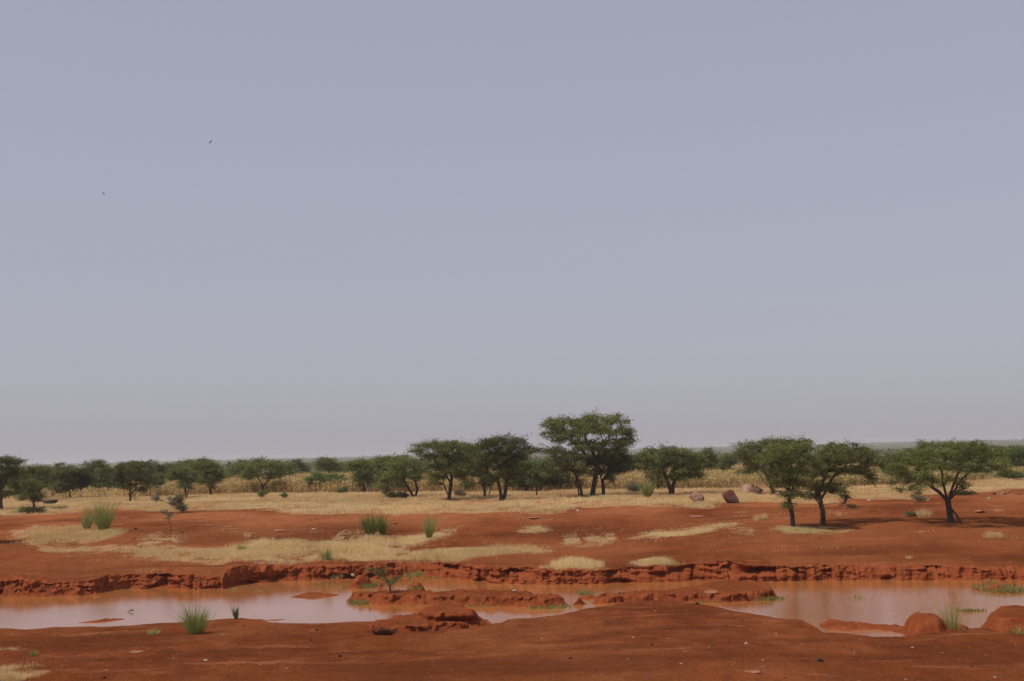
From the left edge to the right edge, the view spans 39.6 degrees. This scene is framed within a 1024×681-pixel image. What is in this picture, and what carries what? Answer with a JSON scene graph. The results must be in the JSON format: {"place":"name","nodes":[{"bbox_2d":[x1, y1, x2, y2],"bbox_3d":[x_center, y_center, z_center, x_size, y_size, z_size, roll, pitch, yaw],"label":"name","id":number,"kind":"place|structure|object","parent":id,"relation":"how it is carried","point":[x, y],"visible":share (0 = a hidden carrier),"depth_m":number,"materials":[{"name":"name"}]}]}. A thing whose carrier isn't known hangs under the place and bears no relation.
{"place":"outdoors","nodes":[
{"label":"outdoors","id":0,"kind":"place"},
{"bbox_2d":[348,588,585,607],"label":"mud island","id":1,"kind":"structure","parent":0,"point":[487,597],"depth_m":68.00,"materials":[{"name":"soil"}]},
{"bbox_2d":[363,566,402,592],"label":"sapling","id":2,"kind":"object","parent":1,"relation":"on","point":[390,581],"visible":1,"depth_m":70.32,"materials":[{"name":"green plant"}]},
{"bbox_2d":[0,441,1023,680],"bbox_3d":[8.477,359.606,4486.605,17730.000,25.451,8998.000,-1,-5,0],"label":"ground","id":3,"kind":"structure","parent":0,"point":[870,550],"depth_m":76.69,"materials":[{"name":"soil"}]},
{"bbox_2d":[0,668,26,680],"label":"grass tuft","id":4,"kind":"object","parent":3,"relation":"on","point":[11,677],"visible":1,"depth_m":43.93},
{"bbox_2d":[0,454,32,508],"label":"acacia tree","id":5,"kind":"object","parent":3,"relation":"on","point":[8,462],"visible":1,"depth_m":159.13,"materials":[{"name":"green plant"}]},
{"bbox_2d":[12,476,51,513],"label":"acacia tree","id":6,"kind":"object","parent":3,"relation":"on","point":[31,484],"visible":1,"depth_m":143.03,"materials":[{"name":"green plant"}]},
{"bbox_2d":[4,463,62,499],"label":"acacia tree","id":7,"kind":"object","parent":3,"relation":"on","point":[29,472],"visible":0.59,"depth_m":194.75,"materials":[{"name":"green plant"}]},
{"bbox_2d":[29,650,38,655],"bbox_3d":[-16.997,11.043,50.364,0.494,0.297,0.456,-1,-5,0],"label":"broom shrub","id":8,"kind":"object","parent":3,"relation":"on","point":[32,653],"visible":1,"depth_m":50.33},
{"bbox_2d":[33,473,53,483],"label":"acacia tree","id":9,"kind":"object","parent":3,"relation":"on","point":[48,478],"visible":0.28,"depth_m":214.28,"materials":[{"name":"green plant"}]},
{"bbox_2d":[43,500,57,503],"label":"boulder","id":10,"kind":"object","parent":3,"relation":"on","point":[50,501],"visible":0.77,"depth_m":174.18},
{"bbox_2d":[42,469,62,495],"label":"acacia tree","id":11,"kind":"object","parent":3,"relation":"on","point":[56,478],"visible":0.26,"depth_m":223.04,"materials":[{"name":"green plant"}]},
{"bbox_2d":[54,462,65,468],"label":"acacia tree","id":12,"kind":"object","parent":3,"relation":"on","point":[60,464],"visible":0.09,"depth_m":304.69,"materials":[{"name":"green plant"}]},
{"bbox_2d":[53,505,68,509],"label":"bush","id":13,"kind":"object","parent":3,"relation":"on","point":[59,507],"visible":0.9,"depth_m":152.37,"materials":[{"name":"green plant"}]},
{"bbox_2d":[45,462,90,497],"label":"acacia tree","id":14,"kind":"object","parent":3,"relation":"on","point":[68,473],"visible":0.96,"depth_m":207.41,"materials":[{"name":"green plant"}]},
{"bbox_2d":[72,467,99,490],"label":"acacia tree","id":15,"kind":"object","parent":3,"relation":"on","point":[83,482],"visible":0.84,"depth_m":209.18,"materials":[{"name":"green plant"}]},
{"bbox_2d":[77,504,95,529],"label":"broom shrub","id":16,"kind":"object","parent":3,"relation":"on","point":[88,523],"visible":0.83,"depth_m":111.59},
{"bbox_2d":[82,458,111,475],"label":"acacia tree","id":17,"kind":"object","parent":3,"relation":"on","point":[98,463],"visible":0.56,"depth_m":252.87,"materials":[{"name":"green plant"}]},
{"bbox_2d":[90,475,112,488],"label":"acacia tree","id":18,"kind":"object","parent":3,"relation":"on","point":[98,484],"visible":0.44,"depth_m":226.38,"materials":[{"name":"green plant"}]},
{"bbox_2d":[85,496,119,530],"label":"grass tuft","id":19,"kind":"object","parent":3,"relation":"on","point":[104,520],"visible":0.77,"depth_m":108.56,"materials":[{"name":"plant"}]},
{"bbox_2d":[90,462,129,494],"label":"acacia tree","id":20,"kind":"object","parent":3,"relation":"on","point":[108,484],"visible":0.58,"depth_m":217.47,"materials":[{"name":"green plant"}]},
{"bbox_2d":[109,460,151,501],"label":"acacia tree","id":21,"kind":"object","parent":3,"relation":"on","point":[135,475],"visible":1,"depth_m":172.33,"materials":[{"name":"green plant"}]},
{"bbox_2d":[129,650,142,652],"bbox_3d":[-13.289,11.025,50.377,0.470,0.042,0.611,-1,-5,0],"label":"rock slab","id":22,"kind":"object","parent":3,"relation":"on","point":[135,651],"visible":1,"depth_m":50.35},
{"bbox_2d":[113,460,167,494],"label":"acacia tree","id":23,"kind":"object","parent":3,"relation":"on","point":[155,481],"visible":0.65,"depth_m":205.75,"materials":[{"name":"green plant"}]},
{"bbox_2d":[146,627,160,634],"bbox_3d":[-14.383,11.569,56.745,0.898,0.380,1.076,3,-6,-43],"label":"dry bush","id":24,"kind":"object","parent":3,"relation":"on","point":[151,633],"visible":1,"depth_m":56.66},
{"bbox_2d":[148,489,163,501],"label":"bush","id":25,"kind":"object","parent":3,"relation":"on","point":[155,498],"visible":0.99,"depth_m":168.66,"materials":[{"name":"green plant"}]},
{"bbox_2d":[146,459,168,478],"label":"acacia tree","id":26,"kind":"object","parent":3,"relation":"on","point":[161,477],"visible":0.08,"depth_m":270.06,"materials":[{"name":"green plant"}]},
{"bbox_2d":[154,463,170,480],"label":"acacia tree","id":27,"kind":"object","parent":3,"relation":"on","point":[161,468],"visible":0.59,"depth_m":229.59,"materials":[{"name":"green plant"}]},
{"bbox_2d":[155,509,176,531],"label":"sapling","id":28,"kind":"object","parent":3,"relation":"on","point":[169,514],"visible":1,"depth_m":105.81,"materials":[{"name":"green plant"}]},
{"bbox_2d":[165,492,190,512],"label":"bush","id":29,"kind":"object","parent":3,"relation":"on","point":[177,500],"visible":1,"depth_m":135.13,"materials":[{"name":"green plant"}]},
{"bbox_2d":[163,463,204,496],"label":"acacia tree","id":30,"kind":"object","parent":3,"relation":"on","point":[180,473],"visible":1,"depth_m":188.15,"materials":[{"name":"green plant"}]},
{"bbox_2d":[164,457,215,483],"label":"acacia tree","id":31,"kind":"object","parent":3,"relation":"on","point":[183,462],"visible":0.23,"depth_m":215.29,"materials":[{"name":"green plant"}]},
{"bbox_2d":[170,599,222,633],"bbox_3d":[-12.587,10.857,56.425,2.310,1.635,2.102,-1,-5,0],"label":"grass tuft","id":32,"kind":"object","parent":3,"relation":"on","point":[197,624],"visible":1,"depth_m":56.38,"materials":[{"name":"plant"}]},
{"bbox_2d":[184,458,228,493],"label":"acacia tree","id":33,"kind":"object","parent":3,"relation":"on","point":[210,478],"visible":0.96,"depth_m":200.51,"materials":[{"name":"green plant"}]},
{"bbox_2d":[220,463,244,477],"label":"acacia tree","id":34,"kind":"object","parent":3,"relation":"on","point":[234,472],"visible":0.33,"depth_m":280.83,"materials":[{"name":"green plant"}]},
{"bbox_2d":[221,461,245,475],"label":"acacia tree","id":35,"kind":"object","parent":3,"relation":"on","point":[229,464],"visible":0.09,"depth_m":317.39,"materials":[{"name":"green plant"}]},
{"bbox_2d":[230,606,240,618],"bbox_3d":[-11.943,11.665,61.245,0.773,0.702,0.577,-1,-5,0],"label":"broom shrub","id":36,"kind":"object","parent":3,"relation":"on","point":[235,613],"visible":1,"depth_m":61.18,"materials":[{"name":"green plant"}]},
{"bbox_2d":[235,543,248,549],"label":"broom shrub","id":37,"kind":"object","parent":3,"relation":"on","point":[241,547],"visible":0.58,"depth_m":93.33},
{"bbox_2d":[257,489,268,497],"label":"bush","id":38,"kind":"object","parent":3,"relation":"on","point":[263,492],"visible":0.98,"depth_m":179.46,"materials":[{"name":"green plant"}]},
{"bbox_2d":[231,455,304,489],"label":"acacia tree","id":39,"kind":"object","parent":3,"relation":"on","point":[279,466],"visible":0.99,"depth_m":207.34,"materials":[{"name":"green plant"}]},
{"bbox_2d":[290,456,311,471],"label":"acacia tree","id":40,"kind":"object","parent":3,"relation":"on","point":[302,467],"visible":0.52,"depth_m":358.07,"materials":[{"name":"green plant"}]},
{"bbox_2d":[298,470,349,488],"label":"spreading bush","id":41,"kind":"object","parent":3,"relation":"on","point":[313,476],"visible":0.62,"depth_m":202.79,"materials":[{"name":"green plant"}]},
{"bbox_2d":[317,545,335,559],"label":"broom shrub","id":42,"kind":"object","parent":3,"relation":"on","point":[326,556],"visible":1,"depth_m":86.41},
{"bbox_2d":[313,455,344,472],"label":"acacia tree","id":43,"kind":"object","parent":3,"relation":"on","point":[322,463],"visible":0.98,"depth_m":340.82,"materials":[{"name":"green plant"}]},
{"bbox_2d":[337,486,349,492],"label":"bush","id":44,"kind":"object","parent":3,"relation":"on","point":[341,489],"visible":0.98,"depth_m":192.72,"materials":[{"name":"green plant"}]},
{"bbox_2d":[341,463,357,471],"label":"acacia tree","id":45,"kind":"object","parent":3,"relation":"on","point":[346,468],"visible":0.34,"depth_m":359.41,"materials":[{"name":"green plant"}]},
{"bbox_2d":[337,453,380,491],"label":"acacia tree","id":46,"kind":"object","parent":3,"relation":"on","point":[361,466],"visible":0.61,"depth_m":200.19,"materials":[{"name":"green plant"}]},
{"bbox_2d":[345,573,383,589],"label":"mud block","id":47,"kind":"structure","parent":3,"relation":"on","point":[359,580],"depth_m":78.06,"materials":[{"name":"soil"}]},
{"bbox_2d":[355,509,386,534],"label":"broom shrub","id":48,"kind":"object","parent":3,"relation":"on","point":[369,527],"visible":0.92,"depth_m":100.27,"materials":[{"name":"green plant"}]},
{"bbox_2d":[375,507,393,534],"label":"broom shrub","id":49,"kind":"object","parent":3,"relation":"on","point":[382,529],"visible":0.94,"depth_m":101.24,"materials":[{"name":"green plant"}]},
{"bbox_2d":[372,626,396,634],"bbox_3d":[-4.939,11.172,54.897,1.331,0.429,1.107,1,-5,-29],"label":"dry bush","id":50,"kind":"object","parent":3,"relation":"on","point":[388,630],"visible":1,"depth_m":54.75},
{"bbox_2d":[367,450,408,492],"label":"acacia tree","id":51,"kind":"object","parent":3,"relation":"on","point":[377,462],"visible":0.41,"depth_m":191.25,"materials":[{"name":"green plant"}]},
{"bbox_2d":[382,488,409,497],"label":"bush","id":52,"kind":"object","parent":3,"relation":"on","point":[395,494],"visible":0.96,"depth_m":165.91,"materials":[{"name":"green plant"}]},
{"bbox_2d":[368,455,432,496],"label":"acacia tree","id":53,"kind":"object","parent":3,"relation":"on","point":[413,475],"visible":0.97,"depth_m":166.04,"materials":[{"name":"green plant"}]},
{"bbox_2d":[364,613,480,632],"bbox_3d":[-3.545,11.606,58.339,5.761,0.650,6.265,-1,-5,0],"label":"mud mound","id":54,"kind":"object","parent":3,"relation":"on","point":[405,623],"visible":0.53,"depth_m":56.27,"materials":[{"name":"soil"}]},
{"bbox_2d":[421,509,437,537],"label":"grass tuft","id":55,"kind":"object","parent":3,"relation":"on","point":[428,531],"visible":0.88,"depth_m":97.86,"materials":[{"name":"plant"}]},
{"bbox_2d":[404,437,476,499],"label":"acacia tree","id":56,"kind":"object","parent":3,"relation":"on","point":[444,449],"visible":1,"depth_m":153.54,"materials":[{"name":"green plant"}]},
{"bbox_2d":[414,601,491,627],"bbox_3d":[-2.639,11.407,59.629,4.049,0.771,7.356,-1,-5,0],"label":"mud mound","id":57,"kind":"object","parent":3,"relation":"on","point":[447,611],"visible":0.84,"depth_m":57.18,"materials":[{"name":"soil"}]},
{"bbox_2d":[454,489,467,496],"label":"bush","id":58,"kind":"object","parent":3,"relation":"on","point":[458,492],"visible":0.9,"depth_m":163.88,"materials":[{"name":"green plant"}]},
{"bbox_2d":[455,439,494,495],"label":"acacia tree","id":59,"kind":"object","parent":3,"relation":"on","point":[471,483],"visible":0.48,"depth_m":160.87,"materials":[{"name":"green plant"}]},
{"bbox_2d":[466,432,540,500],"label":"acacia tree","id":60,"kind":"object","parent":3,"relation":"on","point":[510,450],"visible":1,"depth_m":148.42,"materials":[{"name":"green plant"}]},
{"bbox_2d":[0,478,1023,680],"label":"dry grass","id":61,"kind":"structure","parent":3,"relation":"on","point":[262,548],"depth_m":126.41,"materials":[{"name":"plant"}]},
{"bbox_2d":[3,459,1023,499],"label":"millet crop","id":62,"kind":"object","parent":3,"relation":"on","point":[719,478],"visible":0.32,"depth_m":198.18,"materials":[{"name":"plant"}]},
{"bbox_2d":[18,439,1023,470],"bbox_3d":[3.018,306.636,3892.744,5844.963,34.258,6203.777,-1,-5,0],"label":"woodland","id":63,"kind":"object","parent":3,"relation":"on","point":[882,449],"visible":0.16,"depth_m":3988.27,"materials":[{"name":"plant"}]},
{"bbox_2d":[503,459,554,490],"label":"acacia tree","id":64,"kind":"object","parent":3,"relation":"on","point":[532,465],"visible":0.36,"depth_m":182.46,"materials":[{"name":"green plant"}]},
{"bbox_2d":[522,467,547,495],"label":"acacia tree","id":65,"kind":"object","parent":3,"relation":"on","point":[535,480],"visible":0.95,"depth_m":162.14,"materials":[{"name":"green plant"}]},
{"bbox_2d":[540,469,574,489],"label":"acacia tree","id":66,"kind":"object","parent":3,"relation":"on","point":[560,476],"visible":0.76,"depth_m":184.41,"materials":[{"name":"green plant"}]},
{"bbox_2d":[526,443,601,496],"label":"acacia tree","id":67,"kind":"object","parent":3,"relation":"on","point":[566,463],"visible":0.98,"depth_m":154.52,"materials":[{"name":"green plant"}]},
{"bbox_2d":[536,407,642,495],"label":"acacia tree","id":68,"kind":"object","parent":3,"relation":"on","point":[584,426],"visible":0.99,"depth_m":155.74,"materials":[{"name":"green plant"}]},
{"bbox_2d":[570,445,639,494],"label":"acacia tree","id":69,"kind":"object","parent":3,"relation":"on","point":[615,464],"visible":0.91,"depth_m":158.27,"materials":[{"name":"green plant"}]},
{"bbox_2d":[228,570,1023,611],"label":"shore grass","id":70,"kind":"structure","parent":3,"relation":"on","point":[359,602],"depth_m":68.80,"materials":[{"name":"plant"}]},
{"bbox_2d":[623,481,643,491],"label":"bush","id":71,"kind":"object","parent":3,"relation":"on","point":[632,487],"visible":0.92,"depth_m":167.25,"materials":[{"name":"green plant"}]},
{"bbox_2d":[629,452,653,472],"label":"acacia tree","id":72,"kind":"object","parent":3,"relation":"on","point":[638,460],"visible":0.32,"depth_m":244.08,"materials":[{"name":"green plant"}]},
{"bbox_2d":[634,480,658,497],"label":"broom shrub","id":73,"kind":"object","parent":3,"relation":"on","point":[648,489],"visible":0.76,"depth_m":146.35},
{"bbox_2d":[632,440,715,494],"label":"acacia tree","id":74,"kind":"object","parent":3,"relation":"on","point":[673,455],"visible":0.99,"depth_m":153.00,"materials":[{"name":"green plant"}]},
{"bbox_2d":[689,492,703,501],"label":"boulder","id":75,"kind":"object","parent":3,"relation":"on","point":[695,496],"visible":0.81,"depth_m":133.09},
{"bbox_2d":[696,446,721,470],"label":"acacia tree","id":76,"kind":"object","parent":3,"relation":"on","point":[712,460],"visible":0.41,"depth_m":245.74,"materials":[{"name":"green plant"}]},
{"bbox_2d":[715,454,740,471],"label":"bush","id":77,"kind":"object","parent":3,"relation":"on","point":[727,462],"visible":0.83,"depth_m":239.99,"materials":[{"name":"green plant"}]},
{"bbox_2d":[722,490,738,502],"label":"boulder","id":78,"kind":"object","parent":3,"relation":"on","point":[729,496],"visible":0.83,"depth_m":130.81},
{"bbox_2d":[741,484,754,492],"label":"boulder","id":79,"kind":"object","parent":3,"relation":"on","point":[746,488],"visible":0.72,"depth_m":152.82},
{"bbox_2d":[745,670,759,672],"bbox_3d":[6.965,9.595,41.241,0.455,0.035,0.592,-1,-5,0],"label":"rock slab","id":80,"kind":"object","parent":3,"relation":"on","point":[754,671],"visible":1,"depth_m":41.17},
{"bbox_2d":[754,486,762,493],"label":"boulder","id":81,"kind":"object","parent":3,"relation":"on","point":[758,490],"visible":0.88,"depth_m":152.24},
{"bbox_2d":[750,513,767,520],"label":"grass tuft","id":82,"kind":"object","parent":3,"relation":"on","point":[760,518],"visible":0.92,"depth_m":101.35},
{"bbox_2d":[729,432,815,493],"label":"acacia tree","id":83,"kind":"object","parent":3,"relation":"on","point":[747,456],"visible":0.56,"depth_m":150.91,"materials":[{"name":"green plant"}]},
{"bbox_2d":[752,438,829,526],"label":"acacia tree","id":84,"kind":"object","parent":3,"relation":"on","point":[787,474],"visible":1,"depth_m":91.12,"materials":[{"name":"green plant"}]},
{"bbox_2d":[797,439,880,524],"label":"acacia tree","id":85,"kind":"object","parent":3,"relation":"on","point":[835,460],"visible":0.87,"depth_m":94.61,"materials":[{"name":"green plant"}]},
{"bbox_2d":[871,449,911,471],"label":"acacia tree","id":86,"kind":"object","parent":3,"relation":"on","point":[881,458],"visible":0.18,"depth_m":200.79,"materials":[{"name":"green plant"}]},
{"bbox_2d":[902,511,917,515],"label":"bush","id":87,"kind":"object","parent":3,"relation":"on","point":[908,513],"visible":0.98,"depth_m":101.00,"materials":[{"name":"green plant"}]},
{"bbox_2d":[910,494,928,501],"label":"bush","id":88,"kind":"object","parent":3,"relation":"on","point":[921,498],"visible":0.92,"depth_m":124.07,"materials":[{"name":"green plant"}]},
{"bbox_2d":[914,507,933,516],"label":"grass tuft","id":89,"kind":"object","parent":3,"relation":"on","point":[925,514],"visible":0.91,"depth_m":99.99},
{"bbox_2d":[904,612,969,635],"bbox_3d":[15.992,10.805,54.667,3.679,0.953,6.416,-1,-5,0],"label":"mud lump","id":90,"kind":"object","parent":3,"relation":"on","point":[917,623],"visible":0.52,"depth_m":52.43,"materials":[{"name":"soil"}]},
{"bbox_2d":[877,437,1017,522],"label":"acacia tree","id":91,"kind":"object","parent":3,"relation":"on","point":[965,461],"visible":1,"depth_m":91.84,"materials":[{"name":"green plant"}]},
{"bbox_2d":[929,595,971,629],"bbox_3d":[16.174,10.042,52.809,2.064,1.626,1.864,-2,-5,13],"label":"tall grass tuft","id":92,"kind":"object","parent":3,"relation":"on","point":[952,620],"visible":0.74,"depth_m":52.66,"materials":[{"name":"plant"}]},
{"bbox_2d":[947,489,980,494],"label":"bush","id":93,"kind":"object","parent":3,"relation":"on","point":[970,492],"visible":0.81,"depth_m":136.42,"materials":[{"name":"green plant"}]},
{"bbox_2d":[983,530,1003,538],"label":"grass tuft","id":94,"kind":"object","parent":3,"relation":"on","point":[994,535],"visible":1,"depth_m":84.86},
{"bbox_2d":[980,605,1023,633],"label":"mud block","id":95,"kind":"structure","parent":3,"relation":"on","point":[1004,619],"depth_m":52.46,"materials":[{"name":"soil"}]},
{"bbox_2d":[993,469,1023,479],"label":"bush","id":96,"kind":"object","parent":3,"relation":"on","point":[1020,475],"visible":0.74,"depth_m":180.90,"materials":[{"name":"green plant"}]},
{"bbox_2d":[1002,445,1023,467],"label":"acacia tree","id":97,"kind":"object","parent":3,"relation":"on","point":[1018,454],"visible":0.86,"depth_m":220.06,"materials":[{"name":"green plant"}]},
{"bbox_2d":[1006,623,1022,634],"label":"grass tuft","id":98,"kind":"object","parent":3,"relation":"on","point":[1015,632],"visible":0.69,"depth_m":51.27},
{"bbox_2d":[0,577,1023,636],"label":"pond water","id":99,"kind":"structure","parent":0,"point":[892,602],"depth_m":67.98,"materials":[{"name":"liquid"}]},
{"bbox_2d":[0,586,102,596],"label":"mud bar","id":100,"kind":"object","parent":99,"relation":"in","point":[12,591],"visible":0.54,"depth_m":77.23,"materials":[{"name":"soil"}]},
{"bbox_2d":[79,618,124,622],"bbox_3d":[-18.518,12.751,64.273,3.180,0.350,1.938,2,-6,-34],"label":"mud bar","id":101,"kind":"object","parent":99,"relation":"in","point":[105,620],"visible":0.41,"depth_m":64.16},
{"bbox_2d":[292,592,337,598],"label":"mud bar","id":102,"kind":"object","parent":99,"relation":"in","point":[308,594],"visible":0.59,"depth_m":73.28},
{"bbox_2d":[406,582,424,590],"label":"mud bar","id":103,"kind":"object","parent":99,"relation":"in","point":[416,584],"visible":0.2,"depth_m":73.73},
{"bbox_2d":[579,594,595,599],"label":"mud bar","id":104,"kind":"object","parent":99,"relation":"in","point":[587,597],"visible":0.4,"depth_m":68.83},
{"bbox_2d":[818,619,905,634],"bbox_3d":[13.864,11.187,55.116,3.259,0.465,6.122,2,-6,-39],"label":"mud bar","id":105,"kind":"object","parent":99,"relation":"in","point":[835,624],"visible":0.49,"depth_m":55.15,"materials":[{"name":"soil"}]},
{"bbox_2d":[974,584,1020,592],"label":"mud bar","id":106,"kind":"object","parent":99,"relation":"in","point":[997,586],"visible":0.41,"depth_m":68.26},
{"bbox_2d":[0,0,1023,464],"label":"sky","id":107,"kind":"structure","parent":0,"point":[700,223],"materials":[{"name":"grey"}]},
{"bbox_2d":[592,580,781,603],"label":"mud island","id":108,"kind":"structure","parent":0,"point":[736,591],"depth_m":66.82,"materials":[{"name":"soil"}]},
{"bbox_2d":[704,590,716,593],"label":"stone","id":109,"kind":"object","parent":108,"relation":"on","point":[710,591],"visible":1,"depth_m":66.60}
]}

